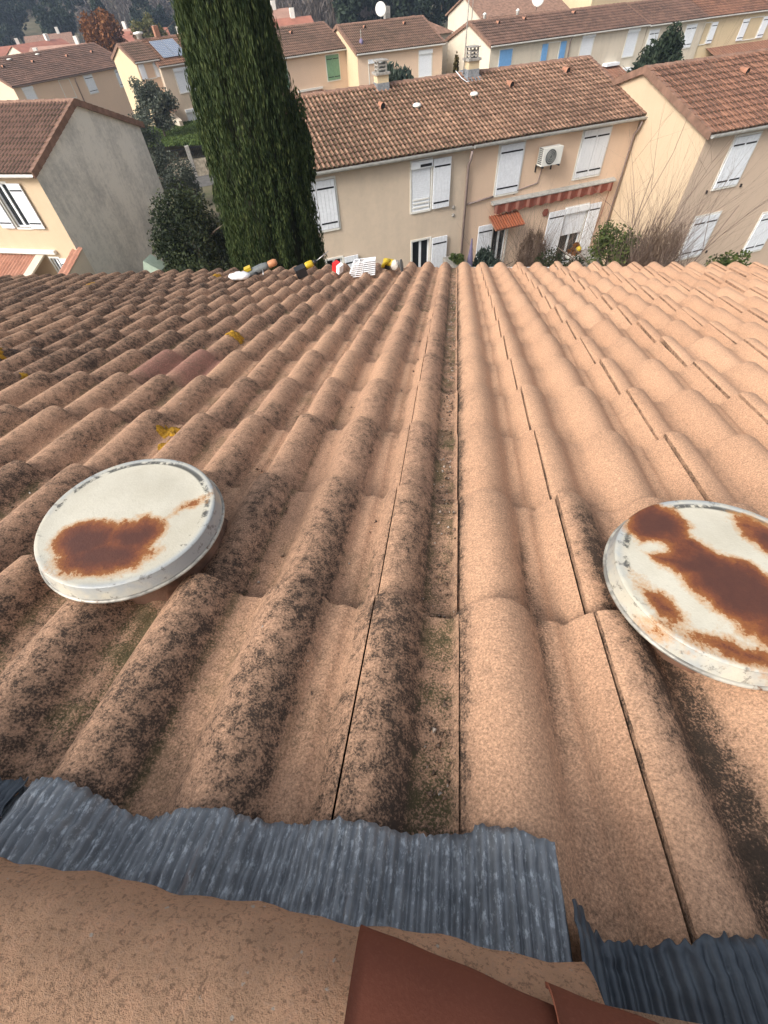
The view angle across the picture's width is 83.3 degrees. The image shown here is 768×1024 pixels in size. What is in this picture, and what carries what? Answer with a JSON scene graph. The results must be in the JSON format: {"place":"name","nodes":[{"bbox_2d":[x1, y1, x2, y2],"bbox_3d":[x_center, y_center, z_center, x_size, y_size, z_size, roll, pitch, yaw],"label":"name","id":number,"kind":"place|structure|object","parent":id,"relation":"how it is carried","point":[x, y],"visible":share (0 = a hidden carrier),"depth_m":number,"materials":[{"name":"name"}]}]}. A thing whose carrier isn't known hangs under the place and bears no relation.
{"place":"outdoors","nodes":[
{"label":"outdoors","id":0,"kind":"place"},
{"bbox_2d":[24,27,74,43],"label":"village house","id":1,"kind":"structure","parent":0,"point":[67,37],"depth_m":91.93,"materials":[{"name":"tile"}]},
{"bbox_2d":[0,98,178,276],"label":"house","id":2,"kind":"structure","parent":0,"point":[80,183],"depth_m":16.35,"materials":[{"name":"paint"}]},
{"bbox_2d":[0,181,45,229],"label":"window","id":3,"kind":"structure","parent":2,"relation":"in","point":[14,198],"depth_m":15.57,"materials":[{"name":"white plastic"}]},
{"bbox_2d":[48,256,65,272],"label":"window","id":4,"kind":"structure","parent":2,"relation":"in","point":[58,261],"depth_m":16.93,"materials":[{"name":"white plastic"}]},
{"bbox_2d":[120,25,169,41],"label":"village house","id":5,"kind":"structure","parent":0,"point":[127,36],"depth_m":77.88,"materials":[{"name":"orange tile"}]},
{"bbox_2d":[182,175,213,186],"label":"road","id":6,"kind":"structure","parent":0,"point":[204,180],"depth_m":30.89,"materials":[{"name":"asphalt"}]},
{"bbox_2d":[12,0,447,268],"bbox_3d":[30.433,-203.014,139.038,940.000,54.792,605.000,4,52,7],"label":"ground","id":7,"kind":"structure","parent":0,"point":[33,28],"depth_m":103.94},
{"bbox_2d":[0,15,17,46],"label":"woodland tree","id":8,"kind":"object","parent":7,"relation":"on","point":[7,30],"visible":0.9,"depth_m":109.38,"materials":[{"name":"grey plant"}]},
{"bbox_2d":[0,38,19,55],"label":"village house","id":9,"kind":"structure","parent":7,"relation":"on","point":[3,50],"depth_m":85.01,"materials":[{"name":"white"}]},
{"bbox_2d":[0,0,27,43],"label":"woodland tree","id":10,"kind":"object","parent":7,"relation":"on","point":[12,14],"visible":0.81,"depth_m":112.03,"materials":[{"name":"grey plant"}]},
{"bbox_2d":[5,33,69,55],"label":"village house","id":11,"kind":"structure","parent":7,"relation":"on","point":[19,48],"depth_m":82.60,"materials":[{"name":"orange tile"}]},
{"bbox_2d":[0,51,84,100],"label":"house","id":12,"kind":"structure","parent":7,"relation":"on","point":[33,75],"depth_m":42.15,"materials":[{"name":"tile"}]},
{"bbox_2d":[21,85,37,99],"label":"window","id":13,"kind":"structure","parent":12,"relation":"in","point":[29,91],"depth_m":41.29,"materials":[{"name":"white plastic"}]},
{"bbox_2d":[40,6,60,33],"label":"woodland tree","id":14,"kind":"object","parent":7,"relation":"on","point":[51,30],"visible":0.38,"depth_m":101.54,"materials":[{"name":"grey plant"}]},
{"bbox_2d":[31,0,76,35],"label":"woodland tree","id":15,"kind":"object","parent":7,"relation":"on","point":[62,19],"visible":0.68,"depth_m":100.85,"materials":[{"name":"grey plant"}]},
{"bbox_2d":[29,36,83,51],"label":"village house","id":16,"kind":"structure","parent":7,"relation":"on","point":[76,40],"depth_m":73.87,"materials":[{"name":"orange tile"}]},
{"bbox_2d":[36,42,135,118],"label":"house","id":17,"kind":"structure","parent":7,"relation":"on","point":[91,67],"depth_m":45.47,"materials":[{"name":"brown ceramic"}]},
{"bbox_2d":[82,74,98,94],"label":"window","id":18,"kind":"structure","parent":17,"relation":"in","point":[91,85],"depth_m":44.70,"materials":[{"name":"white paint"}]},
{"bbox_2d":[114,69,123,87],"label":"window","id":19,"kind":"structure","parent":17,"relation":"in","point":[116,71],"depth_m":46.38,"materials":[{"name":"white paint"}]},
{"bbox_2d":[90,0,105,15],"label":"woodland tree","id":20,"kind":"object","parent":7,"relation":"on","point":[94,4],"visible":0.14,"depth_m":103.32,"materials":[{"name":"grey plant"}]},
{"bbox_2d":[76,7,127,52],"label":"autumn tree","id":21,"kind":"object","parent":7,"relation":"on","point":[101,27],"visible":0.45,"depth_m":57.55,"materials":[{"name":"brown plant"}]},
{"bbox_2d":[100,0,136,28],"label":"woodland tree","id":22,"kind":"object","parent":7,"relation":"on","point":[118,11],"visible":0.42,"depth_m":110.10,"materials":[{"name":"grey plant"}]},
{"bbox_2d":[111,40,169,125],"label":"house","id":23,"kind":"structure","parent":7,"relation":"on","point":[138,58],"depth_m":35.75,"materials":[{"name":"paint"}]},
{"bbox_2d":[138,62,160,79],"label":"window","id":24,"kind":"structure","parent":23,"relation":"in","point":[141,66],"depth_m":35.54,"materials":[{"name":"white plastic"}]},
{"bbox_2d":[128,0,161,27],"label":"woodland tree","id":25,"kind":"object","parent":7,"relation":"on","point":[135,13],"visible":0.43,"depth_m":103.96,"materials":[{"name":"grey plant"}]},
{"bbox_2d":[129,11,173,38],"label":"yellowing tree","id":26,"kind":"object","parent":7,"relation":"on","point":[145,25],"visible":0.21,"depth_m":61.55,"materials":[{"name":"green plant"}]},
{"bbox_2d":[128,113,179,205],"bbox_3d":[-13.101,-20.178,25.233,3.004,4.825,2.216,-13,52,-7],"label":"olive shrub","id":27,"kind":"object","parent":7,"relation":"on","point":[160,161],"visible":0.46,"depth_m":24.45,"materials":[{"name":"green plant"}]},
{"bbox_2d":[143,254,168,272],"bbox_3d":[-8.744,-8.854,17.363,0.700,2.550,0.600,4,52,7],"label":"garden box","id":28,"kind":"object","parent":7,"relation":"on","point":[151,263],"visible":0.29,"depth_m":16.44,"materials":[{"name":"grey plastic"}]},
{"bbox_2d":[155,4,176,34],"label":"woodland tree","id":29,"kind":"object","parent":7,"relation":"on","point":[164,21],"visible":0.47,"depth_m":106.77,"materials":[{"name":"grey plant"}]},
{"bbox_2d":[133,25,199,125],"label":"house","id":30,"kind":"structure","parent":7,"relation":"on","point":[170,64],"depth_m":36.49,"materials":[{"name":"paint"}]},
{"bbox_2d":[172,66,189,93],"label":"window","id":31,"kind":"structure","parent":30,"relation":"in","point":[178,72],"depth_m":36.69,"materials":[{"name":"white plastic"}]},
{"bbox_2d":[185,108,199,120],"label":"window","id":32,"kind":"structure","parent":30,"relation":"in","point":[189,112],"depth_m":38.39,"materials":[{"name":"white plastic"}]},
{"bbox_2d":[148,125,203,154],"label":"garden terrace","id":33,"kind":"structure","parent":7,"relation":"on","point":[169,148],"depth_m":36.16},
{"bbox_2d":[145,120,213,147],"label":"lawn","id":34,"kind":"structure","parent":33,"relation":"on","point":[185,134],"depth_m":35.03,"materials":[{"name":"green plant"}]},
{"bbox_2d":[127,75,179,136],"bbox_3d":[-17.797,-31.740,33.953,3.782,3.885,3.063,4,52,7],"label":"olive tree","id":35,"kind":"object","parent":34,"relation":"on","point":[161,106],"visible":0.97,"depth_m":33.32,"materials":[{"name":"green plant"}]},
{"bbox_2d":[153,145,209,178],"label":"garden wall","id":36,"kind":"structure","parent":7,"relation":"on","point":[199,166],"depth_m":31.05,"materials":[{"name":"concrete"}]},
{"bbox_2d":[158,150,205,217],"bbox_3d":[-11.160,-17.845,24.026,2.216,3.645,2.294,-19,53,-11],"label":"olive shrub","id":37,"kind":"object","parent":7,"relation":"on","point":[189,179],"visible":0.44,"depth_m":23.35,"materials":[{"name":"green plant"}]},
{"bbox_2d":[147,177,233,272],"bbox_3d":[-7.046,-10.145,16.922,3.750,4.876,3.276,4,52,7],"label":"evergreen shrub","id":38,"kind":"object","parent":7,"relation":"on","point":[190,226],"visible":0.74,"depth_m":15.93,"materials":[{"name":"green plant"}]},
{"bbox_2d":[1,0,414,32],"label":"evergreen wood","id":39,"kind":"object","parent":7,"relation":"on","point":[69,5],"visible":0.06,"depth_m":117.22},
{"bbox_2d":[0,0,435,41],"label":"leafless wood","id":40,"kind":"object","parent":7,"relation":"on","point":[166,6],"visible":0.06,"depth_m":119.79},
{"bbox_2d":[170,0,327,271],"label":"cypress tree","id":41,"kind":"object","parent":7,"relation":"on","point":[249,109],"visible":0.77,"depth_m":7.70,"materials":[{"name":"green plant"}]},
{"bbox_2d":[275,0,310,15],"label":"woodland tree","id":42,"kind":"object","parent":7,"relation":"on","point":[281,2],"visible":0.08,"depth_m":80.39,"materials":[{"name":"grey plant"}]},
{"bbox_2d":[277,0,326,21],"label":"woodland tree","id":43,"kind":"object","parent":7,"relation":"on","point":[289,4],"visible":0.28,"depth_m":72.98,"materials":[{"name":"grey plant"}]},
{"bbox_2d":[0,261,604,1023],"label":"terrace house","id":44,"kind":"structure","parent":7,"relation":"on","point":[250,849],"depth_m":0.59,"materials":[{"name":"tile"}]},
{"bbox_2d":[2,272,460,800],"bbox_3d":[-0.943,-0.930,2.236,2.630,1.142,3.849,4,52,7],"label":"moss","id":45,"kind":"object","parent":44,"relation":"on","point":[438,745],"visible":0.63,"depth_m":0.88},
{"bbox_2d":[228,271,249,279],"bbox_3d":[-1.161,-1.896,3.461,0.179,0.058,0.128,-4,42,1],"label":"plastic bag","id":46,"kind":"object","parent":44,"relation":"on","point":[239,275],"visible":1,"depth_m":3.43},
{"bbox_2d":[243,259,277,277],"bbox_3d":[-0.998,-1.968,3.526,0.277,0.101,0.170,-22,52,4],"label":"power tool","id":47,"kind":"object","parent":44,"relation":"on","point":[260,268],"visible":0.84,"depth_m":3.53,"materials":[{"name":"grey plastic"}]},
{"bbox_2d":[293,251,327,278],"bbox_3d":[-0.583,-2.029,3.538,0.313,0.089,0.086,-25,54,-1],"label":"cordless drill","id":48,"kind":"object","parent":44,"relation":"on","point":[300,270],"visible":1,"depth_m":3.52,"materials":[{"name":"black plastic"}]},
{"bbox_2d":[332,260,342,273],"bbox_3d":[-0.378,-1.998,3.527,0.074,0.066,0.055,36,67,9],"label":"tape box","id":49,"kind":"object","parent":44,"relation":"on","point":[337,266],"visible":1,"depth_m":3.51,"materials":[{"name":"red plastic"}]},
{"bbox_2d":[349,257,375,276],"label":"plastic strips","id":50,"kind":"object","parent":44,"relation":"on","point":[368,265],"visible":0.94,"depth_m":3.40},
{"bbox_2d":[381,258,402,271],"bbox_3d":[0.072,-2.019,3.525,0.178,0.095,0.110,14,54,4],"label":"angle grinder","id":51,"kind":"object","parent":44,"relation":"on","point":[393,264],"visible":0.94,"depth_m":3.50,"materials":[{"name":"yellow plastic"}]},
{"bbox_2d":[275,21,348,93],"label":"house","id":52,"kind":"structure","parent":7,"relation":"on","point":[314,53],"depth_m":32.19,"materials":[{"name":"paint"}]},
{"bbox_2d":[325,53,340,81],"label":"window","id":53,"kind":"structure","parent":52,"relation":"in","point":[332,61],"depth_m":32.58,"materials":[{"name":"green paint"}]},
{"bbox_2d":[307,0,364,28],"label":"woodland tree","id":54,"kind":"object","parent":7,"relation":"on","point":[330,17],"visible":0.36,"depth_m":71.24,"materials":[{"name":"grey plant"}]},
{"bbox_2d":[331,0,382,23],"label":"woodland tree","id":55,"kind":"object","parent":7,"relation":"on","point":[347,11],"visible":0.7,"depth_m":65.64,"materials":[{"name":"green plant"}]},
{"bbox_2d":[295,58,473,267],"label":"house","id":56,"kind":"structure","parent":7,"relation":"on","point":[392,161],"depth_m":14.11,"materials":[{"name":"paint"}]},
{"bbox_2d":[311,176,340,232],"bbox_3d":[-2.077,-9.604,13.599,1.330,1.430,0.106,-18,53,-11],"label":"window","id":57,"kind":"structure","parent":56,"relation":"in","point":[326,190],"depth_m":13.58,"materials":[{"name":"white paint"}]},
{"bbox_2d":[325,254,357,267],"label":"window","id":58,"kind":"structure","parent":56,"relation":"in","point":[349,260],"depth_m":15.01,"materials":[{"name":"white plastic"}]},
{"bbox_2d":[411,235,446,267],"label":"window","id":59,"kind":"structure","parent":56,"relation":"in","point":[420,248],"depth_m":15.86,"materials":[{"name":"white plastic"}]},
{"bbox_2d":[410,156,451,213],"bbox_3d":[1.521,-10.784,14.259,1.417,1.450,0.162,-18,53,-11],"label":"window","id":60,"kind":"structure","parent":56,"relation":"in","point":[421,196],"depth_m":14.22,"materials":[{"name":"white plastic"}]},
{"bbox_2d":[364,0,413,20],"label":"woodland tree","id":61,"kind":"object","parent":7,"relation":"on","point":[393,9],"visible":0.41,"depth_m":66.08,"materials":[{"name":"grey plant"}]},
{"bbox_2d":[379,61,413,81],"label":"oleander","id":62,"kind":"object","parent":7,"relation":"on","point":[400,73],"visible":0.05,"depth_m":22.19,"materials":[{"name":"green plant"}]},
{"bbox_2d":[392,0,432,17],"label":"woodland tree","id":63,"kind":"object","parent":7,"relation":"on","point":[421,7],"visible":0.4,"depth_m":65.41,"materials":[{"name":"green plant"}]},
{"bbox_2d":[423,0,458,27],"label":"woodland tree","id":64,"kind":"object","parent":7,"relation":"on","point":[438,16],"visible":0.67,"depth_m":67.84,"materials":[{"name":"green plant"}]},
{"bbox_2d":[453,51,458,72],"bbox_3d":[3.817,-21.698,24.540,3.218,6.099,2.433,4,52,7],"label":"thuja","id":65,"kind":"object","parent":7,"relation":"on","point":[456,64],"visible":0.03,"depth_m":22.83,"materials":[{"name":"green plant"}]},
{"bbox_2d":[442,253,470,267],"bbox_3d":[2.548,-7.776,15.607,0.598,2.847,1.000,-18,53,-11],"label":"planter","id":66,"kind":"object","parent":7,"relation":"on","point":[454,260],"visible":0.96,"depth_m":14.57,"materials":[{"name":"grey concrete"}]},
{"bbox_2d":[467,239,472,266],"bbox_3d":[3.005,-8.083,15.595,0.260,3.200,0.247,4,52,7],"label":"parasol","id":67,"kind":"object","parent":7,"relation":"on","point":[470,258],"visible":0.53,"depth_m":14.69,"materials":[{"name":"fabric"}]},
{"bbox_2d":[472,245,511,266],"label":"oleander","id":68,"kind":"object","parent":7,"relation":"on","point":[483,254],"visible":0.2,"depth_m":14.96,"materials":[{"name":"green plant"}]},
{"bbox_2d":[457,200,537,265],"bbox_3d":[4.201,-9.469,15.891,3.352,4.336,3.009,4,52,7],"label":"bare shrub","id":69,"kind":"object","parent":7,"relation":"on","point":[504,259],"visible":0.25,"depth_m":15.45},
{"bbox_2d":[425,0,647,266],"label":"house","id":70,"kind":"structure","parent":7,"relation":"on","point":[530,126],"depth_m":15.19,"materials":[{"name":"paint"}]},
{"bbox_2d":[476,224,507,262],"bbox_3d":[4.119,-9.914,16.957,1.323,2.620,0.205,-21,54,-13],"label":"window","id":71,"kind":"structure","parent":70,"relation":"in","point":[488,229],"depth_m":16.40,"materials":[{"name":"white plastic"}]},
{"bbox_2d":[493,140,525,196],"bbox_3d":[4.280,-11.741,14.786,1.010,1.490,0.106,-18,53,-11],"label":"window","id":72,"kind":"structure","parent":70,"relation":"in","point":[510,162],"depth_m":14.73,"materials":[{"name":"white paint"}]},
{"bbox_2d":[539,202,601,263],"bbox_3d":[7.398,-11.121,17.462,2.344,2.190,0.258,-18,53,-11],"label":"window","id":73,"kind":"structure","parent":70,"relation":"in","point":[568,232],"depth_m":17.10,"materials":[{"name":"white plastic"}]},
{"bbox_2d":[571,125,612,180],"bbox_3d":[7.398,-12.783,15.375,1.210,1.460,0.106,-18,53,-11],"label":"window","id":74,"kind":"structure","parent":70,"relation":"in","point":[591,152],"depth_m":15.33,"materials":[{"name":"white wood"}]},
{"bbox_2d":[488,182,585,266],"bbox_3d":[5.251,-8.902,15.153,3.761,4.687,4.044,4,52,7],"label":"bare shrub","id":75,"kind":"object","parent":7,"relation":"on","point":[525,259],"visible":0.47,"depth_m":14.88,"materials":[{"name":"plant"}]},
{"bbox_2d":[534,247,585,266],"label":"evergreen shrub","id":76,"kind":"object","parent":7,"relation":"on","point":[560,260],"visible":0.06,"depth_m":14.41,"materials":[{"name":"green plant"}]},
{"bbox_2d":[546,163,627,266],"bbox_3d":[6.601,-7.953,13.905,3.584,5.344,4.446,17,55,16],"label":"bare shrub","id":77,"kind":"object","parent":7,"relation":"on","point":[578,233],"visible":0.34,"depth_m":14.04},
{"bbox_2d":[577,248,601,265],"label":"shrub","id":78,"kind":"object","parent":7,"relation":"on","point":[584,252],"visible":0.13,"depth_m":14.49,"materials":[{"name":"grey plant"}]},
{"bbox_2d":[565,241,581,262],"bbox_3d":[6.521,-8.769,14.888,0.600,1.004,0.594,4,52,7],"label":"flower pot","id":79,"kind":"object","parent":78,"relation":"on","point":[578,248],"visible":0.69,"depth_m":14.71,"materials":[{"name":"brown plant"}]},
{"bbox_2d":[555,220,640,266],"bbox_3d":[6.751,-7.243,14.210,2.747,4.170,1.934,4,52,7],"label":"evergreen shrub","id":80,"kind":"object","parent":7,"relation":"on","point":[608,236],"visible":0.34,"depth_m":12.95,"materials":[{"name":"green plant"}]},
{"bbox_2d":[623,20,685,72],"bbox_3d":[17.561,-27.297,28.047,4.015,6.133,4.063,4,52,7],"label":"pine tree","id":81,"kind":"object","parent":7,"relation":"on","point":[668,46],"visible":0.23,"depth_m":26.58,"materials":[{"name":"green plant"}]},
{"bbox_2d":[569,2,765,265],"bbox_3d":[7.252,-7.996,11.758,4.304,8.704,4.293,-17,53,-10],"label":"bare tree","id":82,"kind":"object","parent":7,"relation":"on","point":[630,232],"visible":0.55,"depth_m":11.92,"materials":[{"name":"plant"}]},
{"bbox_2d":[570,81,766,266],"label":"bare shrub","id":83,"kind":"object","parent":7,"relation":"on","point":[656,250],"visible":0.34,"depth_m":12.15,"materials":[{"name":"plant"}]},
{"bbox_2d":[599,135,767,266],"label":"bare shrub","id":84,"kind":"object","parent":7,"relation":"on","point":[695,224],"visible":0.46,"depth_m":11.82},
{"bbox_2d":[704,249,752,266],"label":"evergreen shrub","id":85,"kind":"object","parent":7,"relation":"on","point":[734,258],"visible":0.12,"depth_m":11.70,"materials":[{"name":"green plant"}]},
{"bbox_2d":[270,0,289,18],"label":"village house","id":86,"kind":"structure","parent":0,"point":[278,13],"depth_m":66.78,"materials":[{"name":"orange"}]},
{"bbox_2d":[275,7,313,25],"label":"village house","id":87,"kind":"structure","parent":0,"point":[292,19],"depth_m":59.90,"materials":[{"name":"orange tile"}]},
{"bbox_2d":[332,6,453,86],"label":"house","id":88,"kind":"structure","parent":0,"point":[418,44],"depth_m":32.23,"materials":[{"name":"terracotta tile"},{"name":"beige stucco"},{"name":"white painted wood"}]},
{"bbox_2d":[375,1,385,16],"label":"satellite dish","id":89,"kind":"object","parent":88,"relation":"on","point":[380,8],"visible":1,"depth_m":32.46,"materials":[{"name":"white metal"}]},
{"bbox_2d":[418,49,432,77],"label":"window","id":90,"kind":"structure","parent":88,"relation":"in","point":[425,56],"depth_m":32.75,"materials":[{"name":"white plastic"}]},
{"bbox_2d":[445,0,569,32],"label":"village house","id":91,"kind":"structure","parent":0,"point":[456,13],"depth_m":40.76,"materials":[{"name":"tile"}]},
{"bbox_2d":[445,5,574,72],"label":"house","id":92,"kind":"structure","parent":0,"point":[517,38],"depth_m":32.20,"materials":[{"name":"paint"}]},
{"bbox_2d":[498,47,512,66],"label":"window","id":93,"kind":"structure","parent":92,"relation":"in","point":[505,56],"depth_m":31.74,"materials":[{"name":"blue paint"}]},
{"bbox_2d":[540,41,566,60],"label":"window","id":94,"kind":"structure","parent":92,"relation":"in","point":[561,54],"depth_m":32.70,"materials":[{"name":"blue plastic"}]},
{"bbox_2d":[344,261,767,1023],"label":"terrace house","id":95,"kind":"structure","parent":0,"point":[612,513],"depth_m":0.57,"materials":[{"name":"tile"}]},
{"bbox_2d":[551,2,650,77],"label":"house","id":96,"kind":"structure","parent":0,"point":[609,38],"depth_m":33.97,"materials":[{"name":"brown ceramic"}]},
{"bbox_2d":[578,34,595,55],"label":"window","id":97,"kind":"structure","parent":96,"relation":"in","point":[587,41],"depth_m":33.42,"materials":[{"name":"white plastic"}]},
{"bbox_2d":[621,28,640,57],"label":"window","id":98,"kind":"structure","parent":96,"relation":"in","point":[630,43],"depth_m":34.62,"materials":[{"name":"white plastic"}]},
{"bbox_2d":[562,0,641,7],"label":"village house","id":99,"kind":"structure","parent":0,"point":[575,3],"depth_m":42.49,"materials":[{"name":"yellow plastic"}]},
{"bbox_2d":[626,0,709,60],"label":"house","id":100,"kind":"structure","parent":0,"point":[661,16],"depth_m":35.34,"materials":[{"name":"brown ceramic"}]},
{"bbox_2d":[645,28,660,46],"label":"window","id":101,"kind":"structure","parent":100,"relation":"in","point":[653,33],"depth_m":34.88,"materials":[{"name":"white paint"}]},
{"bbox_2d":[682,23,697,48],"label":"window","id":102,"kind":"structure","parent":100,"relation":"in","point":[690,30],"depth_m":35.90,"materials":[{"name":"white paint"}]},
{"bbox_2d":[602,48,767,266],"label":"house","id":103,"kind":"structure","parent":0,"point":[742,76],"depth_m":14.65,"materials":[{"name":"paint"}]},
{"bbox_2d":[677,211,721,260],"bbox_3d":[11.670,-10.237,16.055,1.210,1.480,0.106,-18,53,-10],"label":"window","id":104,"kind":"structure","parent":103,"relation":"in","point":[699,243],"depth_m":15.95,"materials":[{"name":"white paint"}]},
{"bbox_2d":[711,130,763,190],"bbox_3d":[11.681,-11.637,14.347,1.130,1.470,0.106,-18,53,-10],"label":"window","id":105,"kind":"structure","parent":103,"relation":"in","point":[744,143],"depth_m":14.26,"materials":[{"name":"white paint"}]},
{"bbox_2d":[739,211,767,254],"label":"window","id":106,"kind":"structure","parent":103,"relation":"in","point":[760,240],"depth_m":17.01,"materials":[{"name":"white paint"}]},
{"bbox_2d":[690,0,767,58],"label":"house","id":107,"kind":"structure","parent":0,"point":[750,32],"depth_m":37.00,"materials":[{"name":"beige stucco"},{"name":"terracotta roof tile"},{"name":"white painted wood"}]},
{"bbox_2d":[698,22,718,44],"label":"window","id":108,"kind":"structure","parent":107,"relation":"in","point":[713,28],"depth_m":36.55,"materials":[{"name":"white plastic"}]},
{"bbox_2d":[735,16,767,40],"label":"window","id":109,"kind":"structure","parent":107,"relation":"in","point":[745,23],"depth_m":37.52,"materials":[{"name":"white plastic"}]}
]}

